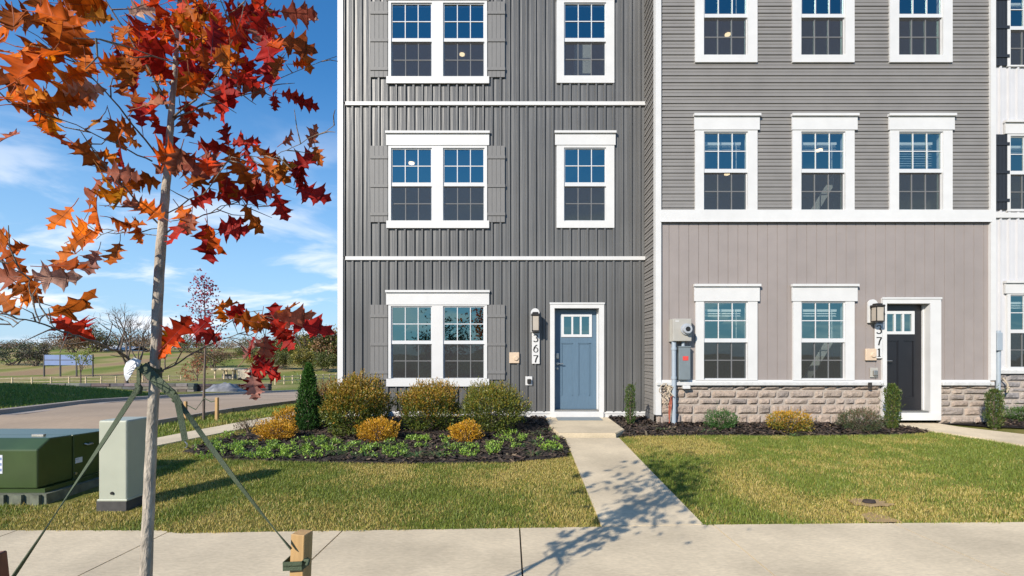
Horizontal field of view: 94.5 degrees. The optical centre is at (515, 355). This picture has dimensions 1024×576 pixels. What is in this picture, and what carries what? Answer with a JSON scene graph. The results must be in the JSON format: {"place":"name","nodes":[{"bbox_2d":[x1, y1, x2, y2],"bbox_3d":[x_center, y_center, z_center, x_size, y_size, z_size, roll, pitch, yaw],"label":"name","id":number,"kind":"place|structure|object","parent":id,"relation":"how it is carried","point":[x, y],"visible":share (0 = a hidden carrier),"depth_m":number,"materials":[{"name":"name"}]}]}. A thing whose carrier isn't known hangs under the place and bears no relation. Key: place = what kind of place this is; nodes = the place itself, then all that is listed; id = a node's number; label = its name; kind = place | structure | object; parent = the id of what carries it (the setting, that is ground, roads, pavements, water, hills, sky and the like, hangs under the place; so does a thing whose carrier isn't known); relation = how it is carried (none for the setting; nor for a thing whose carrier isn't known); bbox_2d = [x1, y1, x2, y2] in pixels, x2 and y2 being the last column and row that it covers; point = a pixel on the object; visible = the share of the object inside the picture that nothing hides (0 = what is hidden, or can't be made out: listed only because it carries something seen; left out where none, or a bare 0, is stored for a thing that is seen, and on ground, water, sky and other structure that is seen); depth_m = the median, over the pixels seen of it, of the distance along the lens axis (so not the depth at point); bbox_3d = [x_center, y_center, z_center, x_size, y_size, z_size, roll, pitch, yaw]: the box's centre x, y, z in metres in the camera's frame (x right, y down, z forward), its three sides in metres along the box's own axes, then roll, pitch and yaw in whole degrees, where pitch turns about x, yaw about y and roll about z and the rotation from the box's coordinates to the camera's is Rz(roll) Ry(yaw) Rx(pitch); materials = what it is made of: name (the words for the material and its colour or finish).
{"place":"outdoors","nodes":[
{"label":"outdoors","id":0,"kind":"place"},
{"bbox_2d":[0,382,185,408],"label":"lawn grass","id":1,"kind":"structure","parent":0,"point":[62,388],"depth_m":16.07,"materials":[{"name":"green plant"}]},
{"bbox_2d":[0,391,322,428],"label":"side street","id":2,"kind":"structure","parent":0,"point":[85,416],"depth_m":10.78,"materials":[{"name":"grey asphalt"}]},
{"bbox_2d":[0,0,336,347],"label":"sky","id":3,"kind":"structure","parent":0,"point":[294,259],"materials":[{"name":"blue"}]},
{"bbox_2d":[157,411,301,445],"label":"side sidewalk","id":4,"kind":"structure","parent":0,"point":[175,438],"depth_m":7.95,"materials":[{"name":"concrete"}]},
{"bbox_2d":[0,522,1023,575],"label":"sidewalk","id":5,"kind":"structure","parent":0,"point":[927,549],"depth_m":3.48,"materials":[{"name":"concrete"}]},
{"bbox_2d":[519,537,522,575],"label":"sidewalk joints","id":6,"kind":"object","parent":5,"relation":"on","point":[521,557],"depth_m":3.41,"materials":[{"name":"grey concrete"}]},
{"bbox_2d":[0,347,1023,536],"bbox_3d":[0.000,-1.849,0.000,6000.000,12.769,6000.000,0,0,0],"label":"ground","id":7,"kind":"structure","parent":0,"point":[107,364],"depth_m":5.27,"materials":[{"name":"green plant"}]},
{"bbox_2d":[0,550,8,575],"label":"wooden stake","id":8,"kind":"object","parent":7,"relation":"on","point":[4,568],"visible":1,"depth_m":1.43,"materials":[{"name":"brown wood"}]},
{"bbox_2d":[0,339,40,365],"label":"bush","id":9,"kind":"object","parent":7,"relation":"on","point":[3,354],"visible":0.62,"depth_m":119.69,"materials":[{"name":"green plant"}]},
{"bbox_2d":[14,341,54,365],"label":"bush","id":10,"kind":"object","parent":7,"relation":"on","point":[37,356],"visible":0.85,"depth_m":117.69,"materials":[{"name":"green plant"}]},
{"bbox_2d":[23,334,65,349],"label":"bare tree","id":11,"kind":"object","parent":7,"relation":"on","point":[45,340],"visible":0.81,"depth_m":129.56,"materials":[{"name":"brown plant"}]},
{"bbox_2d":[0,429,98,505],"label":"transformer box","id":12,"kind":"object","parent":7,"relation":"on","point":[41,466],"visible":0.91,"depth_m":4.74,"materials":[{"name":"green paint"}]},
{"bbox_2d":[43,354,93,376],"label":"sign board","id":13,"kind":"object","parent":7,"relation":"on","point":[59,359],"visible":0.68,"depth_m":87.94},
{"bbox_2d":[46,328,99,352],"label":"bush","id":14,"kind":"object","parent":7,"relation":"on","point":[74,340],"visible":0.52,"depth_m":173.96,"materials":[{"name":"brown plant"}]},
{"bbox_2d":[65,345,97,382],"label":"yellow tree","id":15,"kind":"object","parent":7,"relation":"on","point":[86,354],"visible":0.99,"depth_m":60.08,"materials":[{"name":"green plant"}]},
{"bbox_2d":[0,375,181,383],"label":"rail fence","id":16,"kind":"object","parent":7,"relation":"on","point":[100,380],"visible":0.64,"depth_m":64.23,"materials":[{"name":"brown wood"}]},
{"bbox_2d":[83,322,124,351],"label":"bush","id":17,"kind":"object","parent":7,"relation":"on","point":[101,337],"visible":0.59,"depth_m":184.92,"materials":[{"name":"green plant"}]},
{"bbox_2d":[89,303,145,382],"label":"bare tree","id":18,"kind":"object","parent":7,"relation":"on","point":[123,338],"visible":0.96,"depth_m":61.77,"materials":[{"name":"brown plant"}]},
{"bbox_2d":[42,383,197,391],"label":"retaining wall","id":19,"kind":"structure","parent":7,"relation":"on","point":[184,387],"depth_m":45.03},
{"bbox_2d":[96,417,146,510],"bbox_3d":[-3.769,1.038,4.573,0.286,0.854,0.310,0,0,0],"label":"utility pedestal","id":20,"kind":"object","parent":7,"relation":"on","point":[121,461],"visible":0.78,"depth_m":4.43,"materials":[{"name":"grey plastic"}]},
{"bbox_2d":[103,346,147,350],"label":"barn","id":21,"kind":"structure","parent":7,"relation":"on","point":[133,349],"depth_m":192.77,"materials":[{"name":"white"}]},
{"bbox_2d":[115,312,172,359],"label":"bare tree","id":22,"kind":"object","parent":7,"relation":"on","point":[146,345],"visible":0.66,"depth_m":65.77,"materials":[{"name":"brown plant"}]},
{"bbox_2d":[123,328,164,351],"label":"bush","id":23,"kind":"object","parent":7,"relation":"on","point":[140,340],"visible":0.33,"depth_m":183.25,"materials":[{"name":"brown plant"}]},
{"bbox_2d":[0,334,311,349],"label":"wood","id":24,"kind":"object","parent":7,"relation":"on","point":[226,345],"visible":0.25,"depth_m":228.38,"materials":[{"name":"brown plant"}]},
{"bbox_2d":[0,390,319,414],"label":"kerb","id":25,"kind":"structure","parent":7,"relation":"on","point":[16,410],"depth_m":13.69,"materials":[{"name":"concrete"}]},
{"bbox_2d":[0,0,337,575],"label":"oak tree","id":26,"kind":"object","parent":7,"relation":"on","point":[64,31],"visible":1,"depth_m":1.50,"materials":[{"name":"red plant"}]},
{"bbox_2d":[11,358,309,575],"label":"tree strap","id":27,"kind":"object","parent":26,"relation":"attached to","point":[153,375],"visible":0.98,"depth_m":1.49,"materials":[{"name":"green fabric"}]},
{"bbox_2d":[150,337,188,367],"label":"bare tree","id":28,"kind":"object","parent":7,"relation":"on","point":[166,356],"visible":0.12,"depth_m":110.00,"materials":[{"name":"brown plant"}]},
{"bbox_2d":[184,401,187,420],"bbox_3d":[-6.403,1.134,9.200,0.050,0.478,0.050,0,0,0],"label":"wooden stake","id":29,"kind":"object","parent":7,"relation":"on","point":[186,406],"visible":0.44,"depth_m":9.18,"materials":[{"name":"brown wood"}]},
{"bbox_2d":[176,355,208,380],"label":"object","id":30,"kind":"object","parent":7,"relation":"on","point":[196,365],"visible":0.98,"depth_m":70.14,"materials":[{"name":"brown plant"}]},
{"bbox_2d":[172,334,213,352],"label":"bush","id":31,"kind":"object","parent":7,"relation":"on","point":[188,350],"visible":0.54,"depth_m":179.41,"materials":[{"name":"green plant"}]},
{"bbox_2d":[175,268,228,419],"bbox_3d":[-6.098,-0.206,9.249,0.905,3.002,0.772,0,0,0],"label":"red sapling","id":32,"kind":"object","parent":7,"relation":"on","point":[210,288],"visible":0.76,"depth_m":9.29,"materials":[{"name":"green plant"}]},
{"bbox_2d":[187,398,214,409],"bbox_3d":[-6.098,0.950,9.240,0.609,0.239,0.083,0,0,0],"label":"sapling strap","id":33,"kind":"object","parent":32,"relation":"attached to","point":[200,403],"visible":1,"depth_m":9.23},
{"bbox_2d":[189,347,238,367],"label":"bush","id":34,"kind":"object","parent":7,"relation":"on","point":[216,356],"visible":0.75,"depth_m":109.54,"materials":[{"name":"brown plant"}]},
{"bbox_2d":[215,397,218,420],"bbox_3d":[-5.793,1.097,9.200,0.055,0.552,0.055,0,0,0],"label":"wooden stake","id":35,"kind":"object","parent":7,"relation":"on","point":[217,407],"visible":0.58,"depth_m":9.18,"materials":[{"name":"brown wood"}]},
{"bbox_2d":[201,382,246,391],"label":"tarp heap","id":36,"kind":"object","parent":7,"relation":"on","point":[225,387],"visible":0.86,"depth_m":41.33,"materials":[{"name":"grey plastic"}]},
{"bbox_2d":[158,400,296,425],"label":"kerb","id":37,"kind":"structure","parent":7,"relation":"on","point":[164,421],"depth_m":10.45,"materials":[{"name":"concrete"}]},
{"bbox_2d":[211,368,247,378],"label":"pavilion","id":38,"kind":"structure","parent":7,"relation":"on","point":[227,369],"depth_m":74.90,"materials":[{"name":"brown wood"}]},
{"bbox_2d":[222,374,236,378],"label":"covered crate","id":39,"kind":"object","parent":7,"relation":"on","point":[228,376],"visible":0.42,"depth_m":76.00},
{"bbox_2d":[157,403,302,436],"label":"lawn grass","id":40,"kind":"structure","parent":7,"relation":"on","point":[255,413],"depth_m":9.23,"materials":[{"name":"green plant"}]},
{"bbox_2d":[217,351,242,356],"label":"line tree","id":41,"kind":"object","parent":7,"relation":"on","point":[229,354],"visible":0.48,"depth_m":149.34,"materials":[{"name":"green plant"}]},
{"bbox_2d":[197,384,271,390],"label":"retaining wall","id":42,"kind":"structure","parent":7,"relation":"on","point":[268,387],"depth_m":45.49,"materials":[{"name":"grey concrete"}]},
{"bbox_2d":[238,369,250,379],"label":"storage container","id":43,"kind":"object","parent":7,"relation":"on","point":[242,374],"visible":0.47,"depth_m":74.00,"materials":[{"name":"white paint"}]},
{"bbox_2d":[233,345,257,358],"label":"line tree","id":44,"kind":"object","parent":7,"relation":"on","point":[239,350],"visible":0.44,"depth_m":139.08,"materials":[{"name":"green plant"}]},
{"bbox_2d":[244,353,270,365],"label":"line tree","id":45,"kind":"object","parent":7,"relation":"on","point":[250,360],"visible":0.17,"depth_m":110.99,"materials":[{"name":"green plant"}]},
{"bbox_2d":[256,337,280,353],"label":"line tree","id":46,"kind":"object","parent":7,"relation":"on","point":[272,344],"visible":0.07,"depth_m":130.53,"materials":[{"name":"green plant"}]},
{"bbox_2d":[269,351,294,368],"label":"line tree","id":47,"kind":"object","parent":7,"relation":"on","point":[280,360],"visible":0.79,"depth_m":109.44,"materials":[{"name":"green plant"}]},
{"bbox_2d":[274,332,303,360],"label":"line tree","id":48,"kind":"object","parent":7,"relation":"on","point":[285,350],"visible":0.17,"depth_m":126.51,"materials":[{"name":"green plant"}]},
{"bbox_2d":[0,425,602,533],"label":"lawn grass","id":49,"kind":"structure","parent":7,"relation":"on","point":[167,452],"depth_m":4.76,"materials":[{"name":"green plant"}]},
{"bbox_2d":[290,529,312,575],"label":"wooden stake","id":50,"kind":"object","parent":7,"relation":"on","point":[301,543],"visible":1,"depth_m":1.51,"materials":[{"name":"brown wood"}]},
{"bbox_2d":[287,347,319,369],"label":"line tree","id":51,"kind":"object","parent":7,"relation":"on","point":[303,357],"visible":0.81,"depth_m":105.14,"materials":[{"name":"green plant"}]},
{"bbox_2d":[290,325,318,365],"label":"tall tree","id":52,"kind":"object","parent":7,"relation":"on","point":[291,328],"visible":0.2,"depth_m":120.01,"materials":[{"name":"green plant"}]},
{"bbox_2d":[274,374,336,384],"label":"rail fence","id":53,"kind":"object","parent":7,"relation":"on","point":[292,376],"visible":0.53,"depth_m":66.77,"materials":[{"name":"brown wood"}]},
{"bbox_2d":[292,329,324,357],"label":"line tree","id":54,"kind":"object","parent":7,"relation":"on","point":[303,338],"visible":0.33,"depth_m":120.18,"materials":[{"name":"green plant"}]},
{"bbox_2d":[308,324,336,366],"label":"line tree","id":55,"kind":"object","parent":7,"relation":"on","point":[329,343],"visible":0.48,"depth_m":116.22,"materials":[{"name":"brown plant"}]},
{"bbox_2d":[311,351,336,371],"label":"line tree","id":56,"kind":"object","parent":7,"relation":"on","point":[325,361],"visible":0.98,"depth_m":103.48,"materials":[{"name":"green plant"}]},
{"bbox_2d":[337,0,644,417],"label":"townhouse","id":57,"kind":"structure","parent":7,"relation":"on","point":[490,190],"depth_m":9.60,"materials":[{"name":"grey plastic"}]},
{"bbox_2d":[385,290,489,385],"bbox_3d":[-1.564,-0.340,9.607,2.101,1.941,0.185,0,0,0],"label":"window","id":58,"kind":"structure","parent":57,"relation":"in","point":[462,362],"depth_m":9.58,"materials":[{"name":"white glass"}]},
{"bbox_2d":[385,130,489,227],"bbox_3d":[-1.564,-3.540,9.607,2.101,1.950,0.185,0,0,0],"label":"window","id":59,"kind":"structure","parent":57,"relation":"in","point":[437,203],"depth_m":9.56,"materials":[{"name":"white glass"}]},
{"bbox_2d":[386,0,488,83],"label":"window","id":60,"kind":"structure","parent":57,"relation":"in","point":[437,59],"depth_m":9.59,"materials":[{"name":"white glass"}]},
{"bbox_2d":[555,310,595,408],"bbox_3d":[1.243,0.082,9.720,0.877,2.041,0.110,0,0,0],"label":"door","id":61,"kind":"structure","parent":57,"relation":"in","point":[575,354],"depth_m":9.73,"materials":[{"name":"blue paint"}]},
{"bbox_2d":[556,0,613,83],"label":"window","id":62,"kind":"structure","parent":57,"relation":"in","point":[578,60],"depth_m":9.58,"materials":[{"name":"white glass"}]},
{"bbox_2d":[554,130,616,227],"bbox_3d":[1.414,-3.546,9.607,1.243,1.946,0.185,0,0,0],"label":"window","id":63,"kind":"structure","parent":57,"relation":"in","point":[578,204],"depth_m":9.56,"materials":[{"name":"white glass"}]},
{"bbox_2d":[546,417,624,438],"bbox_3d":[1.250,1.355,8.600,1.260,0.200,1.960,0,0,0],"label":"front stoop","id":64,"kind":"object","parent":7,"relation":"on","point":[606,427],"visible":0.75,"depth_m":8.11,"materials":[{"name":"concrete"}]},
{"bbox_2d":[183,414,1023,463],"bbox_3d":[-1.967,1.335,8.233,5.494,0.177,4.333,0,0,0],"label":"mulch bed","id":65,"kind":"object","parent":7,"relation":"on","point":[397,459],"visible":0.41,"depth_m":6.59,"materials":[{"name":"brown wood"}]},
{"bbox_2d":[233,415,260,432],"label":"dry tuft","id":66,"kind":"object","parent":65,"relation":"on","point":[246,426],"visible":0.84,"depth_m":7.98,"materials":[{"name":"beige plant"}]},
{"bbox_2d":[248,416,299,440],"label":"orange shrub","id":67,"kind":"object","parent":65,"relation":"on","point":[278,431],"visible":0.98,"depth_m":7.38,"materials":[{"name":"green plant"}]},
{"bbox_2d":[270,404,298,427],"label":"orange shrub","id":68,"kind":"object","parent":65,"relation":"on","point":[287,412],"visible":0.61,"depth_m":8.32,"materials":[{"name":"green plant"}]},
{"bbox_2d":[293,362,322,430],"bbox_3d":[-3.599,0.724,8.233,0.497,1.234,0.615,0,0,-23],"label":"arborvitae","id":69,"kind":"object","parent":65,"relation":"on","point":[308,396],"visible":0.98,"depth_m":8.12,"materials":[{"name":"green plant"}]},
{"bbox_2d":[305,377,334,425],"bbox_3d":[-3.478,0.864,8.689,0.764,0.926,0.741,0,0,0],"label":"round shrub","id":70,"kind":"object","parent":65,"relation":"on","point":[322,390],"visible":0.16,"depth_m":8.63,"materials":[{"name":"green plant"}]},
{"bbox_2d":[318,368,398,436],"bbox_3d":[-2.713,0.785,8.014,1.370,1.150,1.250,0,0,45],"label":"round shrub","id":71,"kind":"object","parent":65,"relation":"on","point":[342,400],"visible":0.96,"depth_m":7.71,"materials":[{"name":"green plant"}]},
{"bbox_2d":[353,414,401,442],"bbox_3d":[-2.136,1.153,7.410,0.728,0.442,0.711,0,0,0],"label":"orange shrub","id":72,"kind":"object","parent":65,"relation":"on","point":[386,425],"visible":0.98,"depth_m":7.31,"materials":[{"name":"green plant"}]},
{"bbox_2d":[393,377,463,431],"bbox_3d":[-1.472,0.844,8.236,1.275,1.003,1.233,0,0,-33],"label":"round shrub","id":73,"kind":"object","parent":65,"relation":"on","point":[415,398],"visible":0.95,"depth_m":8.04,"materials":[{"name":"green plant"}]},
{"bbox_2d":[447,417,484,441],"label":"orange shrub","id":74,"kind":"object","parent":65,"relation":"on","point":[462,430],"visible":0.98,"depth_m":7.32,"materials":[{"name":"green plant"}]},
{"bbox_2d":[454,376,532,432],"bbox_3d":[-0.383,0.849,8.126,1.403,1.003,1.382,0,0,0],"label":"round shrub","id":75,"kind":"object","parent":65,"relation":"on","point":[474,405],"visible":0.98,"depth_m":7.93,"materials":[{"name":"green plant"}]},
{"bbox_2d":[192,427,800,458],"bbox_3d":[0.002,1.283,7.273,9.519,0.186,2.057,0,0,-6],"label":"ground cover","id":76,"kind":"object","parent":65,"relation":"on","point":[238,446],"visible":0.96,"depth_m":6.71,"materials":[{"name":"green plant"}]},
{"bbox_2d":[565,438,702,526],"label":"front walk","id":77,"kind":"structure","parent":7,"relation":"on","point":[626,486],"depth_m":5.00,"materials":[{"name":"concrete"}]},
{"bbox_2d":[609,417,929,437],"bbox_3d":[4.390,1.307,8.620,5.380,0.119,1.920,0,0,0],"label":"mulch bed","id":78,"kind":"object","parent":7,"relation":"on","point":[755,434],"visible":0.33,"depth_m":7.91,"materials":[{"name":"brown wood"}]},
{"bbox_2d":[624,382,637,424],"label":"column shrub","id":79,"kind":"object","parent":78,"relation":"on","point":[630,404],"visible":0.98,"depth_m":8.72,"materials":[{"name":"green plant"}]},
{"bbox_2d":[703,405,739,430],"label":"mound shrub","id":80,"kind":"object","parent":78,"relation":"on","point":[722,423],"visible":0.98,"depth_m":8.25,"materials":[{"name":"green plant"}]},
{"bbox_2d":[765,408,818,433],"bbox_3d":[4.702,1.115,8.097,0.845,0.468,0.803,0,0,0],"label":"gold shrub","id":81,"kind":"object","parent":78,"relation":"on","point":[783,418],"visible":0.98,"depth_m":8.00,"materials":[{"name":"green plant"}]},
{"bbox_2d":[833,403,889,432],"bbox_3d":[5.933,1.079,8.144,0.816,0.546,0.784,0,0,0],"label":"mound shrub","id":82,"kind":"object","parent":78,"relation":"on","point":[858,424],"visible":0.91,"depth_m":8.08,"materials":[{"name":"green plant"}]},
{"bbox_2d":[876,383,905,428],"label":"column shrub","id":83,"kind":"object","parent":78,"relation":"on","point":[892,404],"visible":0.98,"depth_m":8.26,"materials":[{"name":"green plant"}]},
{"bbox_2d":[644,0,995,423],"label":"townhouse","id":84,"kind":"structure","parent":7,"relation":"on","point":[820,209],"depth_m":8.86,"materials":[{"name":"grey plastic"}]},
{"bbox_2d":[694,0,757,62],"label":"window","id":85,"kind":"structure","parent":84,"relation":"in","point":[719,38],"depth_m":8.85,"materials":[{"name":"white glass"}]},
{"bbox_2d":[693,113,760,209],"bbox_3d":[3.944,-3.597,8.912,1.240,1.791,0.265,0,0,0],"label":"window","id":86,"kind":"structure","parent":84,"relation":"in","point":[715,189],"depth_m":8.83,"materials":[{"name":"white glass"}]},
{"bbox_2d":[693,284,760,379],"bbox_3d":[3.944,-0.428,8.912,1.240,1.791,0.265,0,0,0],"label":"window","id":87,"kind":"structure","parent":84,"relation":"in","point":[718,358],"depth_m":8.83,"materials":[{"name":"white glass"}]},
{"bbox_2d":[791,0,854,62],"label":"window","id":88,"kind":"structure","parent":84,"relation":"in","point":[816,38],"depth_m":8.85,"materials":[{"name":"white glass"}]},
{"bbox_2d":[791,113,859,209],"bbox_3d":[5.765,-3.597,8.912,1.240,1.791,0.265,0,0,0],"label":"window","id":89,"kind":"structure","parent":84,"relation":"in","point":[812,189],"depth_m":8.83,"materials":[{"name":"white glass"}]},
{"bbox_2d":[791,284,859,379],"bbox_3d":[5.765,-0.428,8.912,1.240,1.791,0.265,0,0,0],"label":"window","id":90,"kind":"structure","parent":84,"relation":"in","point":[815,358],"depth_m":8.83,"materials":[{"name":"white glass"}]},
{"bbox_2d":[887,305,920,409],"bbox_3d":[7.329,0.042,8.980,0.785,1.989,0.110,0,0,0],"label":"door","id":91,"kind":"structure","parent":84,"relation":"in","point":[903,347],"depth_m":8.99,"materials":[{"name":"black paint"}]},
{"bbox_2d":[888,0,952,62],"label":"window","id":92,"kind":"structure","parent":84,"relation":"in","point":[913,38],"depth_m":8.85,"materials":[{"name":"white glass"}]},
{"bbox_2d":[887,113,956,209],"bbox_3d":[7.571,-3.597,8.912,1.246,1.791,0.265,0,0,0],"label":"window","id":93,"kind":"structure","parent":84,"relation":"in","point":[909,189],"depth_m":8.83,"materials":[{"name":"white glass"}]},
{"bbox_2d":[849,498,893,506],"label":"bare soil","id":94,"kind":"structure","parent":7,"relation":"on","point":[878,503],"depth_m":4.58,"materials":[{"name":"brown soil"}]},
{"bbox_2d":[862,499,875,502],"bbox_3d":[3.443,1.418,4.607,0.126,0.020,0.080,0,0,0],"label":"drain cover","id":95,"kind":"object","parent":94,"relation":"on","point":[868,501],"visible":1,"depth_m":4.59,"materials":[{"name":"black metal"}]},
{"bbox_2d":[861,512,901,521],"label":"bare soil","id":96,"kind":"structure","parent":7,"relation":"on","point":[879,519],"depth_m":4.20,"materials":[{"name":"brown soil"}]},
{"bbox_2d":[899,423,1023,446],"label":"second walk","id":97,"kind":"structure","parent":7,"relation":"on","point":[1007,437],"depth_m":7.95,"materials":[{"name":"concrete"}]},
{"bbox_2d":[923,418,1023,427],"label":"mulch bed","id":98,"kind":"object","parent":7,"relation":"on","point":[1004,426],"visible":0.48,"depth_m":8.73,"materials":[{"name":"brown wood"}]},
{"bbox_2d":[982,383,1008,429],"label":"column shrub","id":99,"kind":"object","parent":98,"relation":"on","point":[992,406],"visible":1,"depth_m":8.36,"materials":[{"name":"green plant"}]},
{"bbox_2d":[1003,402,1023,421],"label":"mound shrub","id":100,"kind":"object","parent":98,"relation":"on","point":[1017,411],"visible":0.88,"depth_m":9.13,"materials":[{"name":"green plant"}]},
{"bbox_2d":[988,0,1023,416],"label":"townhouse","id":101,"kind":"structure","parent":7,"relation":"on","point":[1010,194],"depth_m":9.59,"materials":[{"name":"white plastic"}]},
{"bbox_2d":[1003,281,1023,367],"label":"window","id":102,"kind":"structure","parent":101,"relation":"in","point":[1014,338],"depth_m":9.58,"materials":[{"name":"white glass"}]},
{"bbox_2d":[1003,120,1023,211],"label":"window","id":103,"kind":"structure","parent":101,"relation":"in","point":[1014,129],"depth_m":9.58,"materials":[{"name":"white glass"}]},
{"bbox_2d":[1006,0,1023,67],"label":"window","id":104,"kind":"structure","parent":101,"relation":"in","point":[1015,35],"depth_m":9.59,"materials":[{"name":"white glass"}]},
{"bbox_2d":[556,417,602,419],"bbox_3d":[1.252,1.246,9.300,0.869,0.017,0.400,0,0,0],"label":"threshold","id":105,"kind":"object","parent":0,"point":[578,418],"depth_m":9.26,"materials":[{"name":"grey metal"}]},
{"bbox_2d":[620,431,1023,525],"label":"lawn grass","id":106,"kind":"structure","parent":0,"point":[932,452],"depth_m":5.59,"materials":[{"name":"green plant"}]}
]}

